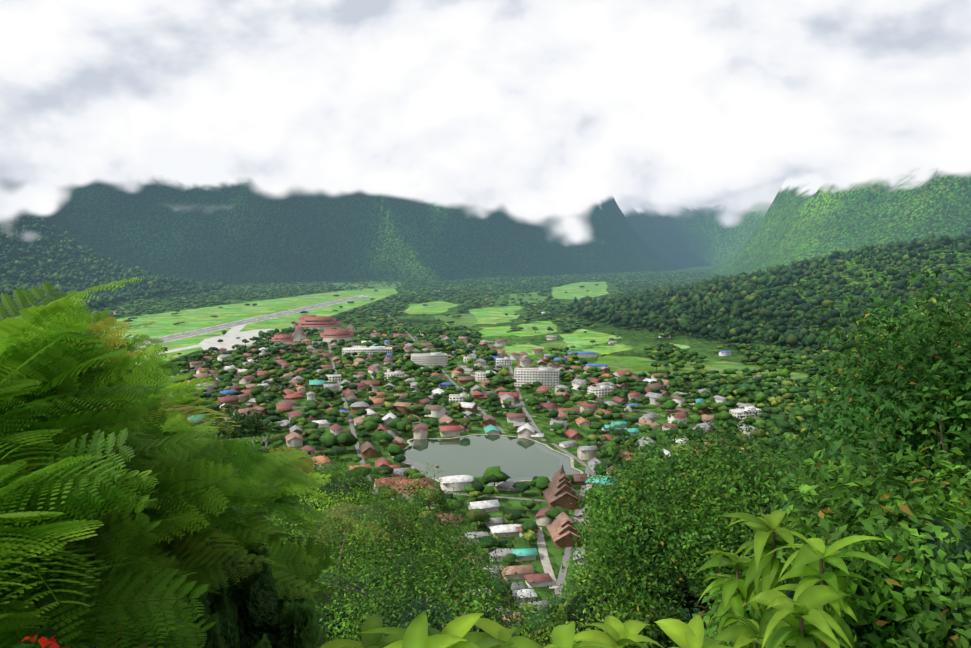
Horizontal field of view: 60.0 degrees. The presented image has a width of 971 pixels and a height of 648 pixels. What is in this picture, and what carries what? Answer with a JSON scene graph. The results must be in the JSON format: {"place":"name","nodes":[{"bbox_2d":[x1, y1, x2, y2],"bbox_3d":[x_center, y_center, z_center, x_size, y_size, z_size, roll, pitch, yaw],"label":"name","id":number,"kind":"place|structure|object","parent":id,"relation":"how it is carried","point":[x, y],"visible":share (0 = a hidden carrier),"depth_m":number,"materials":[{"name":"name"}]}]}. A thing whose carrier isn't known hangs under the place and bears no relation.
{"place":"outdoors","nodes":[
{"label":"outdoors","id":0,"kind":"place"},
{"bbox_2d":[232,297,667,596],"bbox_3d":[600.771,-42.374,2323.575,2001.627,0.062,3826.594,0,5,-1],"label":"roads","id":1,"kind":"structure","parent":0,"point":[545,560],"depth_m":617.14,"materials":[{"name":"grey asphalt"}]},
{"bbox_2d":[92,282,839,397],"bbox_3d":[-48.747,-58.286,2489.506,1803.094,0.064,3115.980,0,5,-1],"label":"fields","id":2,"kind":"structure","parent":0,"point":[192,319],"depth_m":1942.93,"materials":[{"name":"green plant"}]},
{"bbox_2d":[0,144,970,647],"bbox_3d":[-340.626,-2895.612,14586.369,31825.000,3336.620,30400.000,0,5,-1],"label":"terrain","id":3,"kind":"structure","parent":0,"point":[246,236],"depth_m":3882.97,"materials":[{"name":"green plant"}]},
{"bbox_2d":[14,626,168,647],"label":"red flowers","id":4,"kind":"object","parent":3,"relation":"on","point":[45,642],"visible":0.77,"depth_m":2.79,"materials":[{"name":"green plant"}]},
{"bbox_2d":[0,277,337,647],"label":"flamboyant tree","id":5,"kind":"object","parent":3,"relation":"on","point":[119,499],"visible":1,"depth_m":3.54,"materials":[{"name":"green plant"}]},
{"bbox_2d":[179,592,227,647],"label":"conifer shrub","id":6,"kind":"object","parent":3,"relation":"on","point":[214,638],"visible":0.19,"depth_m":5.62,"materials":[{"name":"green plant"}]},
{"bbox_2d":[197,403,271,473],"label":"tree","id":7,"kind":"object","parent":3,"relation":"on","point":[248,424],"visible":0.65,"depth_m":67.44,"materials":[{"name":"green plant"}]},
{"bbox_2d":[127,296,368,358],"bbox_3d":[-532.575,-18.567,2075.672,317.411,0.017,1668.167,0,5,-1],"label":"runway","id":8,"kind":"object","parent":3,"relation":"on","point":[229,337],"visible":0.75,"depth_m":1684.13,"materials":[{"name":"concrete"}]},
{"bbox_2d":[182,526,323,647],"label":"conifer shrub","id":9,"kind":"object","parent":3,"relation":"on","point":[255,612],"visible":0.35,"depth_m":6.34,"materials":[{"name":"green plant"}]},
{"bbox_2d":[220,497,320,542],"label":"bush","id":10,"kind":"object","parent":3,"relation":"on","point":[286,521],"visible":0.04,"depth_m":47.68,"materials":[{"name":"green plant"}]},
{"bbox_2d":[276,585,327,643],"bbox_3d":[-1.774,3.751,7.293,1.117,3.032,1.079,0,5,-1],"label":"conifer shrub","id":11,"kind":"object","parent":3,"relation":"on","point":[323,634],"visible":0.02,"depth_m":7.57,"materials":[{"name":"green plant"}]},
{"bbox_2d":[240,454,393,540],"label":"tree canopy","id":12,"kind":"object","parent":3,"relation":"on","point":[333,487],"visible":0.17,"depth_m":56.20,"materials":[{"name":"green plant"}]},
{"bbox_2d":[264,518,380,578],"bbox_3d":[-9.873,15.714,39.271,10.314,13.469,11.127,0,5,-1],"label":"bush","id":13,"kind":"object","parent":3,"relation":"on","point":[316,542],"depth_m":39.42,"materials":[{"name":"green plant"}]},
{"bbox_2d":[293,455,396,504],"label":"tree canopy","id":14,"kind":"object","parent":3,"relation":"on","point":[349,474],"visible":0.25,"depth_m":91.17,"materials":[{"name":"green plant"}]},
{"bbox_2d":[1,271,728,331],"bbox_3d":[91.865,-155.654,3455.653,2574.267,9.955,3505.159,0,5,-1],"label":"valley trees","id":15,"kind":"object","parent":3,"relation":"on","point":[407,285],"visible":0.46,"depth_m":2911.86,"materials":[{"name":"green plant"}]},
{"bbox_2d":[257,463,482,600],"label":"tree canopy","id":16,"kind":"object","parent":3,"relation":"on","point":[335,512],"visible":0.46,"depth_m":43.10,"materials":[{"name":"green plant"}]},
{"bbox_2d":[283,510,487,640],"bbox_3d":[-4.874,12.814,31.521,10.296,10.870,10.869,0,5,-1],"label":"bush","id":17,"kind":"object","parent":3,"relation":"on","point":[331,578],"visible":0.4,"depth_m":31.23,"materials":[{"name":"green plant"}]},
{"bbox_2d":[309,505,525,626],"bbox_3d":[-4.112,15.227,37.475,11.749,12.984,11.362,0,5,-1],"label":"tree canopy","id":18,"kind":"object","parent":3,"relation":"on","point":[425,561],"visible":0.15,"depth_m":38.28,"materials":[{"name":"green plant"}]},
{"bbox_2d":[384,492,489,606],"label":"tree canopy","id":19,"kind":"object","parent":3,"relation":"on","point":[440,525],"visible":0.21,"depth_m":48.39,"materials":[{"name":"green plant"}]},
{"bbox_2d":[320,533,558,645],"bbox_3d":[-1.811,11.688,27.772,9.073,9.003,8.436,0,5,-1],"label":"bush","id":20,"kind":"object","parent":3,"relation":"on","point":[441,614],"visible":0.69,"depth_m":27.62,"materials":[{"name":"green plant"}]},
{"bbox_2d":[112,278,787,564],"bbox_3d":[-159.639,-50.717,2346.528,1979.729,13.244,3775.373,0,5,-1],"label":"town houses","id":21,"kind":"structure","parent":3,"relation":"on","point":[294,437],"depth_m":930.70,"materials":[{"name":"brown wood"}]},
{"bbox_2d":[199,315,760,632],"bbox_3d":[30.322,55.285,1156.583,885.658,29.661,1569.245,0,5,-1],"label":"buildings","id":22,"kind":"structure","parent":3,"relation":"on","point":[555,494],"depth_m":614.27,"materials":[{"name":"white concrete"}]},
{"bbox_2d":[0,212,970,352],"bbox_3d":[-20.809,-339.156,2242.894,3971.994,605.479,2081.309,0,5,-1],"label":"forested hills","id":23,"kind":"structure","parent":3,"relation":"on","point":[712,295],"depth_m":1946.39,"materials":[{"name":"green plant"}]},
{"bbox_2d":[128,325,877,646],"bbox_3d":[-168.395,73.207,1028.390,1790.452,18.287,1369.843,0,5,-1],"label":"town trees","id":24,"kind":"object","parent":3,"relation":"on","point":[761,354],"visible":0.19,"depth_m":956.84,"materials":[{"name":"green plant"}]},
{"bbox_2d":[319,610,734,647],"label":"leafy plants","id":25,"kind":"object","parent":3,"relation":"on","point":[454,633],"visible":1,"depth_m":4.29,"materials":[{"name":"green plant"}]},
{"bbox_2d":[508,536,714,647],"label":"bush","id":26,"kind":"object","parent":3,"relation":"on","point":[570,609],"visible":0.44,"depth_m":27.07,"materials":[{"name":"green plant"}]},
{"bbox_2d":[561,407,815,647],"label":"tree","id":27,"kind":"object","parent":3,"relation":"on","point":[675,525],"visible":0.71,"depth_m":26.14,"materials":[{"name":"green plant"}]},
{"bbox_2d":[613,179,784,227],"bbox_3d":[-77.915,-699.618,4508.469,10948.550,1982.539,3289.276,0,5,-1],"label":"cloud","id":28,"kind":"structure","parent":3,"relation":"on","point":[732,211],"depth_m":5910.42,"materials":[{"name":"white"}]},
{"bbox_2d":[691,516,834,647],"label":"bush","id":29,"kind":"object","parent":3,"relation":"on","point":[713,627],"visible":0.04,"depth_m":9.32,"materials":[{"name":"green plant"}]},
{"bbox_2d":[750,430,825,494],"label":"bush","id":30,"kind":"object","parent":3,"relation":"on","point":[792,467],"visible":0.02,"depth_m":55.43,"materials":[{"name":"green plant"}]},
{"bbox_2d":[694,505,889,647],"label":"leafy plant","id":31,"kind":"object","parent":3,"relation":"on","point":[815,619],"visible":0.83,"depth_m":6.55,"materials":[{"name":"green plant"}]},
{"bbox_2d":[727,419,970,647],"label":"bush","id":32,"kind":"object","parent":3,"relation":"on","point":[918,595],"visible":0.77,"depth_m":6.98,"materials":[{"name":"green plant"}]},
{"bbox_2d":[761,269,970,555],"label":"tree","id":33,"kind":"object","parent":3,"relation":"on","point":[937,396],"visible":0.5,"depth_m":10.31,"materials":[{"name":"green plant"}]},
{"bbox_2d":[785,289,970,473],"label":"tree","id":34,"kind":"object","parent":3,"relation":"on","point":[825,399],"visible":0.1,"depth_m":12.80,"materials":[{"name":"green plant"}]},
{"bbox_2d":[833,293,970,390],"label":"tree","id":35,"kind":"object","parent":3,"relation":"on","point":[924,314],"visible":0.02,"depth_m":13.35,"materials":[{"name":"green plant"}]},
{"bbox_2d":[0,0,970,246],"bbox_3d":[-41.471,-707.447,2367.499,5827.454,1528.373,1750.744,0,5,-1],"label":"cloud","id":36,"kind":"structure","parent":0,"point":[567,115],"depth_m":3122.03,"materials":[{"name":"white"}]},
{"bbox_2d":[403,437,568,478],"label":"lake","id":37,"kind":"structure","parent":0,"point":[479,456],"depth_m":709.58,"materials":[{"name":"grey liquid"}]},
{"bbox_2d":[389,434,588,485],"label":"lakeside path","id":38,"kind":"structure","parent":0,"point":[570,457],"depth_m":722.07,"materials":[{"name":"grey concrete"}]},
{"bbox_2d":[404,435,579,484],"bbox_3d":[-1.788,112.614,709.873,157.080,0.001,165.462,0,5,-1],"label":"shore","id":39,"kind":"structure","parent":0,"point":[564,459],"depth_m":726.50,"materials":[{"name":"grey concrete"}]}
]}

